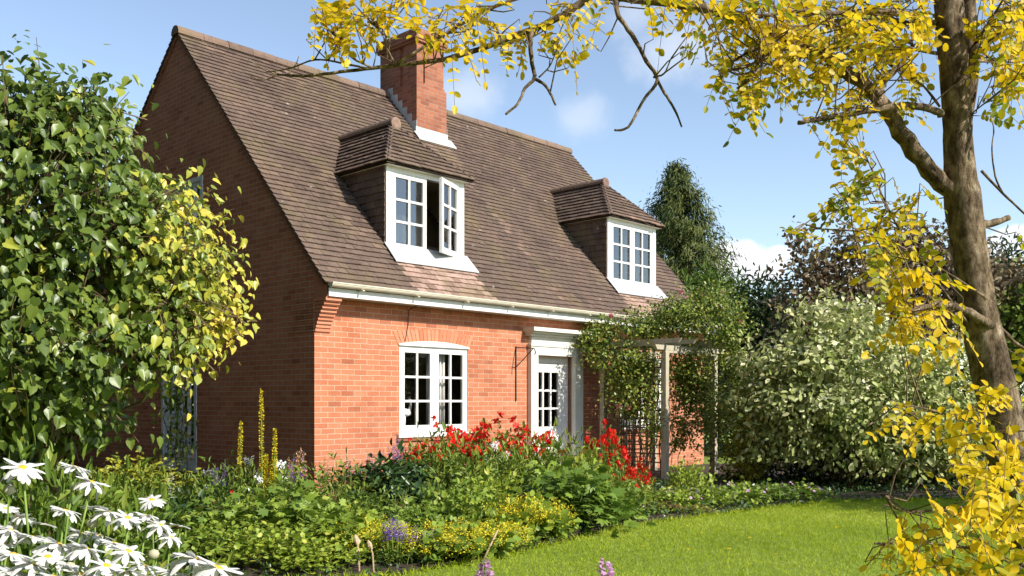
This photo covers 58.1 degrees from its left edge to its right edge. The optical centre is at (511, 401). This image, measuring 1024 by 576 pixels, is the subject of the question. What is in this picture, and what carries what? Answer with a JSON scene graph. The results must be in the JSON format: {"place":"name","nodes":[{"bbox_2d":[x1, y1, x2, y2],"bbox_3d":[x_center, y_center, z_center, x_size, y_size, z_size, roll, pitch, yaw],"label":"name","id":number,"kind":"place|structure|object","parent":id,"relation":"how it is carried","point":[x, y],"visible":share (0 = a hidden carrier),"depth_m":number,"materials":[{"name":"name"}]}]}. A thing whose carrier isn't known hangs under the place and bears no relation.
{"place":"outdoors","nodes":[
{"label":"outdoors","id":0,"kind":"place"},
{"bbox_2d":[0,0,1023,401],"label":"sky","id":1,"kind":"structure","parent":0,"point":[759,183],"materials":[{"name":"blue"}]},
{"bbox_2d":[17,403,1023,575],"bbox_3d":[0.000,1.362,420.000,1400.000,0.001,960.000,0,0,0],"label":"ground","id":2,"kind":"structure","parent":0,"point":[706,459],"depth_m":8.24,"materials":[{"name":"green plant"}]},
{"bbox_2d":[0,525,25,565],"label":"daisy","id":3,"kind":"object","parent":2,"relation":"on","point":[8,531],"visible":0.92,"depth_m":2.38,"materials":[{"name":"white plant"}]},
{"bbox_2d":[0,548,33,569],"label":"daisy","id":4,"kind":"object","parent":2,"relation":"on","point":[11,555],"visible":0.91,"depth_m":2.29,"materials":[{"name":"white plant"}]},
{"bbox_2d":[5,512,34,567],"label":"daisy","id":5,"kind":"object","parent":2,"relation":"on","point":[20,521],"visible":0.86,"depth_m":2.59,"materials":[{"name":"white plant"}]},
{"bbox_2d":[6,558,51,575],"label":"daisy","id":6,"kind":"object","parent":2,"relation":"on","point":[30,565],"visible":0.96,"depth_m":2.18,"materials":[{"name":"white plant"}]},
{"bbox_2d":[14,533,47,573],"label":"daisy","id":7,"kind":"object","parent":2,"relation":"on","point":[30,539],"visible":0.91,"depth_m":2.39,"materials":[{"name":"white plant"}]},
{"bbox_2d":[31,550,65,573],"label":"daisy","id":8,"kind":"object","parent":2,"relation":"on","point":[43,558],"visible":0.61,"depth_m":2.39,"materials":[{"name":"white plant"}]},
{"bbox_2d":[30,537,78,574],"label":"daisy","id":9,"kind":"object","parent":2,"relation":"on","point":[59,548],"visible":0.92,"depth_m":2.18,"materials":[{"name":"white plant"}]},
{"bbox_2d":[46,506,80,574],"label":"daisy","id":10,"kind":"object","parent":2,"relation":"on","point":[58,511],"visible":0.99,"depth_m":2.49,"materials":[{"name":"white plant"}]},
{"bbox_2d":[0,397,133,575],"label":"leafy perennial","id":11,"kind":"object","parent":2,"relation":"on","point":[22,549],"visible":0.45,"depth_m":5.13,"materials":[{"name":"green plant"}]},
{"bbox_2d":[56,462,91,575],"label":"daisy","id":12,"kind":"object","parent":2,"relation":"on","point":[69,469],"visible":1,"depth_m":2.59,"materials":[{"name":"white plant"}]},
{"bbox_2d":[0,422,157,575],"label":"leafy perennial","id":13,"kind":"object","parent":2,"relation":"on","point":[103,502],"visible":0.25,"depth_m":5.31,"materials":[{"name":"green plant"}]},
{"bbox_2d":[59,539,107,572],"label":"daisy","id":14,"kind":"object","parent":2,"relation":"on","point":[82,551],"visible":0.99,"depth_m":2.18,"materials":[{"name":"white plant"}]},
{"bbox_2d":[71,474,109,573],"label":"daisy","id":15,"kind":"object","parent":2,"relation":"on","point":[86,484],"visible":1,"depth_m":2.60,"materials":[{"name":"white plant"}]},
{"bbox_2d":[89,506,119,561],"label":"daisy","id":16,"kind":"object","parent":2,"relation":"on","point":[107,514],"visible":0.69,"depth_m":2.58,"materials":[{"name":"white plant"}]},
{"bbox_2d":[83,555,128,575],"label":"daisy","id":17,"kind":"object","parent":2,"relation":"on","point":[105,568],"visible":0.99,"depth_m":2.19,"materials":[{"name":"white plant"}]},
{"bbox_2d":[0,458,233,575],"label":"daisy","id":18,"kind":"object","parent":2,"relation":"on","point":[23,471],"depth_m":2.51,"materials":[{"name":"white plant"}]},
{"bbox_2d":[105,544,144,570],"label":"daisy","id":19,"kind":"object","parent":2,"relation":"on","point":[124,553],"visible":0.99,"depth_m":2.28,"materials":[{"name":"white plant"}]},
{"bbox_2d":[109,509,142,569],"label":"daisy","id":20,"kind":"object","parent":2,"relation":"on","point":[128,521],"visible":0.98,"depth_m":2.54,"materials":[{"name":"white plant"}]},
{"bbox_2d":[47,437,210,575],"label":"leafy perennial","id":21,"kind":"object","parent":2,"relation":"on","point":[148,546],"visible":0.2,"depth_m":5.71,"materials":[{"name":"green plant"}]},
{"bbox_2d":[0,30,260,573],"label":"lilac bush","id":22,"kind":"object","parent":2,"relation":"on","point":[51,135],"visible":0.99,"depth_m":5.47,"materials":[{"name":"green plant"}]},
{"bbox_2d":[138,494,165,563],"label":"daisy","id":23,"kind":"object","parent":2,"relation":"on","point":[151,501],"visible":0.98,"depth_m":2.69,"materials":[{"name":"white plant"}]},
{"bbox_2d":[139,519,172,572],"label":"daisy","id":24,"kind":"object","parent":2,"relation":"on","point":[160,526],"visible":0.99,"depth_m":2.58,"materials":[{"name":"white plant"}]},
{"bbox_2d":[154,532,181,568],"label":"daisy","id":25,"kind":"object","parent":2,"relation":"on","point":[170,539],"visible":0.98,"depth_m":2.59,"materials":[{"name":"white plant"}]},
{"bbox_2d":[163,551,219,575],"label":"daisy","id":26,"kind":"object","parent":2,"relation":"on","point":[178,564],"visible":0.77,"depth_m":1.98,"materials":[{"name":"white plant"}]},
{"bbox_2d":[188,556,243,575],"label":"daisy","id":27,"kind":"object","parent":2,"relation":"on","point":[212,569],"visible":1,"depth_m":1.93,"materials":[{"name":"white plant"}]},
{"bbox_2d":[62,25,717,495],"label":"brick cottage","id":28,"kind":"structure","parent":2,"relation":"on","point":[498,279],"depth_m":14.91,"materials":[{"name":"brick"}]},
{"bbox_2d":[157,367,197,471],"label":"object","id":29,"kind":"structure","parent":28,"relation":"in","point":[192,464],"depth_m":15.20,"materials":[{"name":"white paint"}]},
{"bbox_2d":[167,175,202,258],"bbox_3d":[-5.350,-2.965,15.109,1.300,1.270,0.135,0,0,43],"label":"window","id":30,"kind":"structure","parent":28,"relation":"in","point":[198,180],"depth_m":14.91,"materials":[{"name":"white paint"}]},
{"bbox_2d":[396,214,410,243],"bbox_3d":[-1.847,-2.610,14.558,0.083,0.680,0.584,0,0,43],"label":"curtain","id":31,"kind":"object","parent":28,"relation":"hanging from","point":[401,232],"visible":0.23,"depth_m":14.64,"materials":[{"name":"fabric"}]},
{"bbox_2d":[397,341,471,441],"bbox_3d":[-1.197,-0.157,14.211,0.125,1.514,1.525,0,0,43],"label":"window","id":32,"kind":"structure","parent":28,"relation":"in","point":[433,349],"depth_m":14.17,"materials":[{"name":"white paint"}]},
{"bbox_2d":[426,353,444,424],"bbox_3d":[-1.208,-0.175,14.478,0.082,1.250,0.345,0,0,43],"label":"curtain","id":33,"kind":"object","parent":28,"relation":"hanging from","point":[441,387],"visible":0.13,"depth_m":14.51,"materials":[{"name":"fabric"}]},
{"bbox_2d":[538,363,560,463],"bbox_3d":[0.622,0.282,16.267,0.104,1.895,0.766,0,0,43],"label":"door","id":34,"kind":"structure","parent":28,"relation":"in","point":[549,368],"depth_m":16.34,"materials":[{"name":"white paint"}]},
{"bbox_2d":[624,230,639,280],"bbox_3d":[2.476,-2.900,19.058,0.083,1.200,0.505,0,0,43],"label":"curtain","id":35,"kind":"object","parent":28,"relation":"hanging from","point":[637,256],"visible":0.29,"depth_m":19.12,"materials":[{"name":"fabric"}]},
{"bbox_2d":[0,459,982,575],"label":"flower bed soil","id":36,"kind":"structure","parent":2,"relation":"on","point":[354,566],"depth_m":10.06,"materials":[{"name":"brown soil"}]},
{"bbox_2d":[78,481,159,539],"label":"grass tuft","id":37,"kind":"object","parent":36,"relation":"on","point":[129,502],"visible":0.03,"depth_m":8.85,"materials":[{"name":"green plant"}]},
{"bbox_2d":[93,447,180,497],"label":"leafy perennial","id":38,"kind":"object","parent":36,"relation":"on","point":[140,484],"visible":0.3,"depth_m":10.02,"materials":[{"name":"green plant"}]},
{"bbox_2d":[84,450,202,495],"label":"leafy perennial","id":39,"kind":"object","parent":36,"relation":"on","point":[111,467],"visible":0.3,"depth_m":11.57,"materials":[{"name":"green plant"}]},
{"bbox_2d":[150,354,198,484],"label":"climbing plant","id":40,"kind":"object","parent":36,"relation":"on","point":[181,400],"visible":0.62,"depth_m":14.68,"materials":[{"name":"green plant"}]},
{"bbox_2d":[149,488,221,549],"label":"leafy perennial","id":41,"kind":"object","parent":36,"relation":"on","point":[192,507],"visible":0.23,"depth_m":8.62,"materials":[{"name":"green plant"}]},
{"bbox_2d":[164,449,259,508],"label":"leafy perennial","id":42,"kind":"object","parent":36,"relation":"on","point":[220,491],"visible":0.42,"depth_m":9.35,"materials":[{"name":"green plant"}]},
{"bbox_2d":[158,517,284,570],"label":"leafy perennial","id":43,"kind":"object","parent":36,"relation":"on","point":[215,535],"visible":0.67,"depth_m":7.51,"materials":[{"name":"green plant"}]},
{"bbox_2d":[173,486,275,547],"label":"anemone plant","id":44,"kind":"object","parent":36,"relation":"on","point":[230,513],"visible":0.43,"depth_m":8.11,"materials":[{"name":"green plant"}]},
{"bbox_2d":[178,481,308,541],"bbox_3d":[-2.316,1.044,8.256,1.120,0.630,1.153,0,0,12],"label":"leafy perennial","id":45,"kind":"object","parent":36,"relation":"on","point":[243,511],"visible":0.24,"depth_m":8.14,"materials":[{"name":"green plant"}]},
{"bbox_2d":[227,450,270,498],"bbox_3d":[-2.945,0.951,10.395,0.539,0.826,0.512,0,0,44],"label":"phlox","id":46,"kind":"object","parent":36,"relation":"on","point":[248,476],"visible":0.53,"depth_m":10.36,"materials":[{"name":"green plant"}]},
{"bbox_2d":[253,388,264,502],"bbox_3d":[-2.750,0.608,10.182,0.360,1.501,0.330,0,0,9],"label":"mullein","id":47,"kind":"object","parent":36,"relation":"on","point":[261,428],"visible":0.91,"depth_m":10.19,"materials":[{"name":"yellow plant"}]},
{"bbox_2d":[262,428,278,501],"bbox_3d":[-2.597,0.822,9.909,0.348,1.072,0.388,0,0,-26],"label":"mullein","id":48,"kind":"object","parent":36,"relation":"on","point":[268,471],"visible":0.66,"depth_m":9.89,"materials":[{"name":"yellow plant"}]},
{"bbox_2d":[205,521,339,570],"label":"leafy perennial","id":49,"kind":"object","parent":36,"relation":"on","point":[254,541],"visible":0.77,"depth_m":7.36,"materials":[{"name":"green plant"}]},
{"bbox_2d":[237,452,349,515],"bbox_3d":[-2.197,0.944,9.549,1.120,0.836,1.153,0,0,26],"label":"leafy perennial","id":50,"kind":"object","parent":36,"relation":"on","point":[293,486],"visible":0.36,"depth_m":9.50,"materials":[{"name":"green plant"}]},
{"bbox_2d":[236,473,362,533],"bbox_3d":[-2.021,1.017,8.384,1.261,0.725,1.169,0,0,31],"label":"anemone plant","id":51,"kind":"object","parent":36,"relation":"on","point":[297,505],"visible":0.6,"depth_m":8.27,"materials":[{"name":"green plant"}]},
{"bbox_2d":[264,536,373,575],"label":"leafy perennial","id":52,"kind":"object","parent":36,"relation":"on","point":[287,561],"visible":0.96,"depth_m":7.21,"materials":[{"name":"green plant"}]},
{"bbox_2d":[265,498,378,552],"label":"leafy perennial","id":53,"kind":"object","parent":36,"relation":"on","point":[311,519],"visible":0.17,"depth_m":8.06,"materials":[{"name":"green plant"}]},
{"bbox_2d":[281,507,383,567],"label":"anemone plant","id":54,"kind":"object","parent":36,"relation":"on","point":[330,527],"visible":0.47,"depth_m":7.77,"materials":[{"name":"green plant"}]},
{"bbox_2d":[292,447,389,511],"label":"leafy perennial","id":55,"kind":"object","parent":36,"relation":"on","point":[333,483],"visible":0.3,"depth_m":10.32,"materials":[{"name":"green plant"}]},
{"bbox_2d":[331,513,414,560],"bbox_3d":[-1.198,1.154,7.921,0.732,0.411,0.768,0,0,18],"label":"ladys mantle","id":56,"kind":"object","parent":36,"relation":"on","point":[362,531],"visible":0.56,"depth_m":7.75,"materials":[{"name":"green plant"}]},
{"bbox_2d":[329,469,418,522],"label":"leafy perennial","id":57,"kind":"object","parent":36,"relation":"on","point":[380,501],"visible":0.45,"depth_m":9.16,"materials":[{"name":"green plant"}]},
{"bbox_2d":[334,438,434,512],"bbox_3d":[-1.532,0.896,10.621,1.255,0.974,1.235,0,0,21],"label":"leafy perennial","id":58,"kind":"object","parent":36,"relation":"on","point":[390,468],"visible":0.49,"depth_m":10.53,"materials":[{"name":"green plant"}]},
{"bbox_2d":[366,514,423,564],"bbox_3d":[-0.974,1.133,7.649,0.521,0.442,0.498,0,0,41],"label":"salvia","id":59,"kind":"object","parent":36,"relation":"on","point":[396,550],"visible":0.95,"depth_m":7.58,"materials":[{"name":"purple plant"}]},
{"bbox_2d":[370,467,456,527],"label":"leafy perennial","id":60,"kind":"object","parent":36,"relation":"on","point":[415,485],"visible":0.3,"depth_m":9.95,"materials":[{"name":"green plant"}]},
{"bbox_2d":[375,495,462,532],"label":"leafy perennial","id":61,"kind":"object","parent":36,"relation":"on","point":[416,515],"visible":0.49,"depth_m":8.54,"materials":[{"name":"green plant"}]},
{"bbox_2d":[386,420,465,488],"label":"leafy perennial","id":62,"kind":"object","parent":36,"relation":"on","point":[437,462],"visible":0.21,"depth_m":11.24,"materials":[{"name":"green plant"}]},
{"bbox_2d":[386,518,493,563],"bbox_3d":[-0.610,1.172,7.871,0.889,0.373,0.932,0,0,2],"label":"ladys mantle","id":63,"kind":"object","parent":36,"relation":"on","point":[426,546],"visible":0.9,"depth_m":7.67,"materials":[{"name":"yellow plant"}]},
{"bbox_2d":[413,415,476,485],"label":"red flower bush","id":64,"kind":"object","parent":36,"relation":"on","point":[448,430],"visible":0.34,"depth_m":12.21,"materials":[{"name":"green plant"}]},
{"bbox_2d":[405,474,489,530],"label":"leafy perennial","id":65,"kind":"object","parent":36,"relation":"on","point":[436,493],"visible":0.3,"depth_m":9.34,"materials":[{"name":"green plant"}]},
{"bbox_2d":[422,421,508,501],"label":"leafy perennial","id":66,"kind":"object","parent":36,"relation":"on","point":[454,469],"visible":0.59,"depth_m":10.66,"materials":[{"name":"green plant"}]},
{"bbox_2d":[415,515,522,559],"bbox_3d":[-0.353,1.180,8.077,0.942,0.358,0.987,0,0,3],"label":"ladys mantle","id":67,"kind":"object","parent":36,"relation":"on","point":[493,549],"visible":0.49,"depth_m":7.96,"materials":[{"name":"yellow plant"}]},
{"bbox_2d":[429,481,519,523],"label":"leafy perennial","id":68,"kind":"object","parent":36,"relation":"on","point":[477,504],"visible":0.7,"depth_m":8.91,"materials":[{"name":"green plant"}]},
{"bbox_2d":[440,411,526,480],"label":"red flower bush","id":69,"kind":"object","parent":36,"relation":"on","point":[482,438],"visible":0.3,"depth_m":12.41,"materials":[{"name":"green plant"}]},
{"bbox_2d":[1,475,970,575],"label":"ground cover","id":70,"kind":"object","parent":36,"relation":"on","point":[864,489],"visible":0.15,"depth_m":12.54,"materials":[{"name":"green plant"}]},
{"bbox_2d":[456,466,531,520],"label":"leafy perennial","id":71,"kind":"object","parent":36,"relation":"on","point":[494,482],"visible":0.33,"depth_m":10.14,"materials":[{"name":"green plant"}]},
{"bbox_2d":[479,518,540,551],"bbox_3d":[-0.143,1.204,8.341,0.768,0.307,0.732,0,0,24],"label":"ladys mantle","id":72,"kind":"object","parent":36,"relation":"on","point":[528,537],"visible":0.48,"depth_m":8.30,"materials":[{"name":"yellow plant"}]},
{"bbox_2d":[470,431,557,485],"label":"leafy perennial","id":73,"kind":"object","parent":36,"relation":"on","point":[509,465],"visible":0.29,"depth_m":11.11,"materials":[{"name":"green plant"}]},
{"bbox_2d":[487,416,566,470],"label":"red flower bush","id":74,"kind":"object","parent":36,"relation":"on","point":[523,429],"visible":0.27,"depth_m":12.52,"materials":[{"name":"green plant"}]},
{"bbox_2d":[483,487,574,540],"bbox_3d":[0.152,1.102,9.020,0.932,0.521,0.889,0,0,4],"label":"ladys mantle","id":75,"kind":"object","parent":36,"relation":"on","point":[527,505],"visible":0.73,"depth_m":8.81,"materials":[{"name":"yellow plant"}]},
{"bbox_2d":[513,422,561,470],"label":"leafy perennial","id":76,"kind":"object","parent":36,"relation":"on","point":[528,449],"visible":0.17,"depth_m":11.79,"materials":[{"name":"green plant"}]},
{"bbox_2d":[518,499,586,539],"bbox_3d":[0.340,1.165,9.137,0.785,0.389,0.823,0,0,-13],"label":"ladys mantle","id":77,"kind":"object","parent":36,"relation":"on","point":[574,526],"visible":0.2,"depth_m":9.02,"materials":[{"name":"yellow plant"}]},
{"bbox_2d":[509,441,599,520],"bbox_3d":[0.413,0.921,10.511,1.182,0.933,1.096,0,0,-34],"label":"anemone plant","id":78,"kind":"object","parent":36,"relation":"on","point":[540,470],"visible":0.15,"depth_m":10.41,"materials":[{"name":"green plant"}]},
{"bbox_2d":[502,449,644,538],"bbox_3d":[0.646,0.944,9.770,1.497,0.884,1.388,0,0,7],"label":"anemone plant","id":79,"kind":"object","parent":36,"relation":"on","point":[545,487],"visible":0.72,"depth_m":9.56,"materials":[{"name":"green plant"}]},
{"bbox_2d":[542,416,615,474],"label":"leafy perennial","id":80,"kind":"object","parent":36,"relation":"on","point":[587,460],"visible":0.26,"depth_m":11.56,"materials":[{"name":"green plant"}]},
{"bbox_2d":[555,453,618,496],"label":"leafy perennial","id":81,"kind":"object","parent":36,"relation":"on","point":[577,458],"visible":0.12,"depth_m":10.77,"materials":[{"name":"green plant"}]},
{"bbox_2d":[579,419,630,482],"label":"red flower bush","id":82,"kind":"object","parent":36,"relation":"on","point":[623,453],"visible":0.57,"depth_m":12.48,"materials":[{"name":"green plant"}]},
{"bbox_2d":[564,473,656,528],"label":"anemone plant","id":83,"kind":"object","parent":36,"relation":"on","point":[626,501],"visible":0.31,"depth_m":9.96,"materials":[{"name":"green plant"}]},
{"bbox_2d":[610,463,650,506],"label":"red flower bush","id":84,"kind":"object","parent":36,"relation":"on","point":[633,474],"visible":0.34,"depth_m":11.53,"materials":[{"name":"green plant"}]},
{"bbox_2d":[604,458,657,508],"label":"leafy perennial","id":85,"kind":"object","parent":36,"relation":"on","point":[626,484],"visible":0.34,"depth_m":10.83,"materials":[{"name":"green plant"}]},
{"bbox_2d":[619,457,657,491],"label":"red flower bush","id":86,"kind":"object","parent":36,"relation":"on","point":[647,471],"visible":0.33,"depth_m":12.34,"materials":[{"name":"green plant"}]},
{"bbox_2d":[633,485,689,509],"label":"leafy perennial","id":87,"kind":"object","parent":36,"relation":"on","point":[656,492],"visible":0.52,"depth_m":11.28,"materials":[{"name":"green plant"}]},
{"bbox_2d":[652,484,714,510],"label":"geranium","id":88,"kind":"object","parent":36,"relation":"on","point":[684,500],"visible":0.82,"depth_m":11.21,"materials":[{"name":"green plant"}]},
{"bbox_2d":[662,458,716,496],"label":"leafy perennial","id":89,"kind":"object","parent":36,"relation":"on","point":[684,474],"visible":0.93,"depth_m":12.71,"materials":[{"name":"green plant"}]},
{"bbox_2d":[686,479,740,509],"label":"geranium","id":90,"kind":"object","parent":36,"relation":"on","point":[706,491],"visible":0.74,"depth_m":11.50,"materials":[{"name":"green plant"}]},
{"bbox_2d":[710,475,776,506],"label":"geranium","id":91,"kind":"object","parent":36,"relation":"on","point":[746,491],"visible":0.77,"depth_m":11.82,"materials":[{"name":"green plant"}]},
{"bbox_2d":[710,359,795,484],"bbox_3d":[3.945,0.325,15.150,1.469,2.142,1.513,0,0,41],"label":"bronze shrub","id":92,"kind":"object","parent":36,"relation":"on","point":[749,470],"visible":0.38,"depth_m":15.01,"materials":[{"name":"green plant"}]},
{"bbox_2d":[749,477,806,502],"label":"geranium","id":93,"kind":"object","parent":36,"relation":"on","point":[775,491],"visible":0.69,"depth_m":12.10,"materials":[{"name":"green plant"}]},
{"bbox_2d":[777,478,826,500],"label":"geranium","id":94,"kind":"object","parent":36,"relation":"on","point":[810,490],"visible":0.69,"depth_m":12.48,"materials":[{"name":"green plant"}]},
{"bbox_2d":[708,433,985,485],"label":"ivy bank","id":95,"kind":"structure","parent":36,"relation":"on","point":[800,471],"depth_m":15.08,"materials":[{"name":"green plant"}]},
{"bbox_2d":[711,268,1023,490],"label":"variegated shrub","id":96,"kind":"object","parent":36,"relation":"on","point":[826,376],"visible":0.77,"depth_m":14.02,"materials":[{"name":"green plant"}]},
{"bbox_2d":[249,0,1023,575],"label":"robinia tree","id":97,"kind":"object","parent":2,"relation":"on","point":[959,42],"visible":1,"depth_m":3.17,"materials":[{"name":"yellow plant"}]},
{"bbox_2d":[586,338,723,479],"bbox_3d":[2.666,0.170,16.728,2.040,2.460,2.300,0,0,43],"label":"pergola","id":98,"kind":"object","parent":2,"relation":"on","point":[667,346],"visible":0.51,"depth_m":16.08,"materials":[{"name":"grey wood"}]},
{"bbox_2d":[571,275,765,477],"bbox_3d":[2.694,-0.419,16.514,3.340,3.586,2.458,0,0,0],"label":"climbing rose","id":99,"kind":"object","parent":98,"relation":"on","point":[689,393],"visible":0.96,"depth_m":16.08,"materials":[{"name":"green plant"}]},
{"bbox_2d":[638,158,752,299],"bbox_3d":[7.605,-4.572,40.193,7.171,12.044,7.127,0,0,0],"label":"weeping conifer","id":100,"kind":"object","parent":2,"relation":"on","point":[681,235],"visible":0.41,"depth_m":39.07,"materials":[{"name":"green plant"}]},
{"bbox_2d":[678,249,761,445],"bbox_3d":[6.235,-1.600,28.002,4.257,6.085,4.408,0,0,0],"label":"yew tree","id":101,"kind":"object","parent":2,"relation":"on","point":[695,282],"visible":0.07,"depth_m":27.66,"materials":[{"name":"green plant"}]},
{"bbox_2d":[704,258,800,429],"bbox_3d":[6.788,-1.320,25.852,3.896,5.441,4.135,0,0,0],"label":"yew tree","id":102,"kind":"object","parent":2,"relation":"on","point":[760,309],"visible":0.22,"depth_m":25.49,"materials":[{"name":"green plant"}]},
{"bbox_2d":[751,214,941,442],"bbox_3d":[7.876,-1.567,22.182,4.291,5.934,3.721,0,0,0],"label":"plum tree","id":103,"kind":"object","parent":2,"relation":"on","point":[820,274],"visible":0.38,"depth_m":21.70,"materials":[{"name":"brown plant"}]},
{"bbox_2d":[704,324,1023,457],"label":"dark hedge","id":104,"kind":"object","parent":2,"relation":"on","point":[1021,391],"visible":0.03,"depth_m":22.68,"materials":[{"name":"green plant"}]},
{"bbox_2d":[859,211,1023,382],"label":"plum tree","id":105,"kind":"object","parent":2,"relation":"on","point":[999,276],"visible":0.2,"depth_m":24.31,"materials":[{"name":"brown plant"}]},
{"bbox_2d":[965,253,1023,395],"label":"laurel tree","id":106,"kind":"object","parent":2,"relation":"on","point":[1017,328],"visible":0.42,"depth_m":23.72,"materials":[{"name":"green plant"}]},
{"bbox_2d":[970,224,1023,380],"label":"tree","id":107,"kind":"object","parent":2,"relation":"on","point":[1007,251],"visible":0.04,"depth_m":31.81,"materials":[{"name":"green plant"}]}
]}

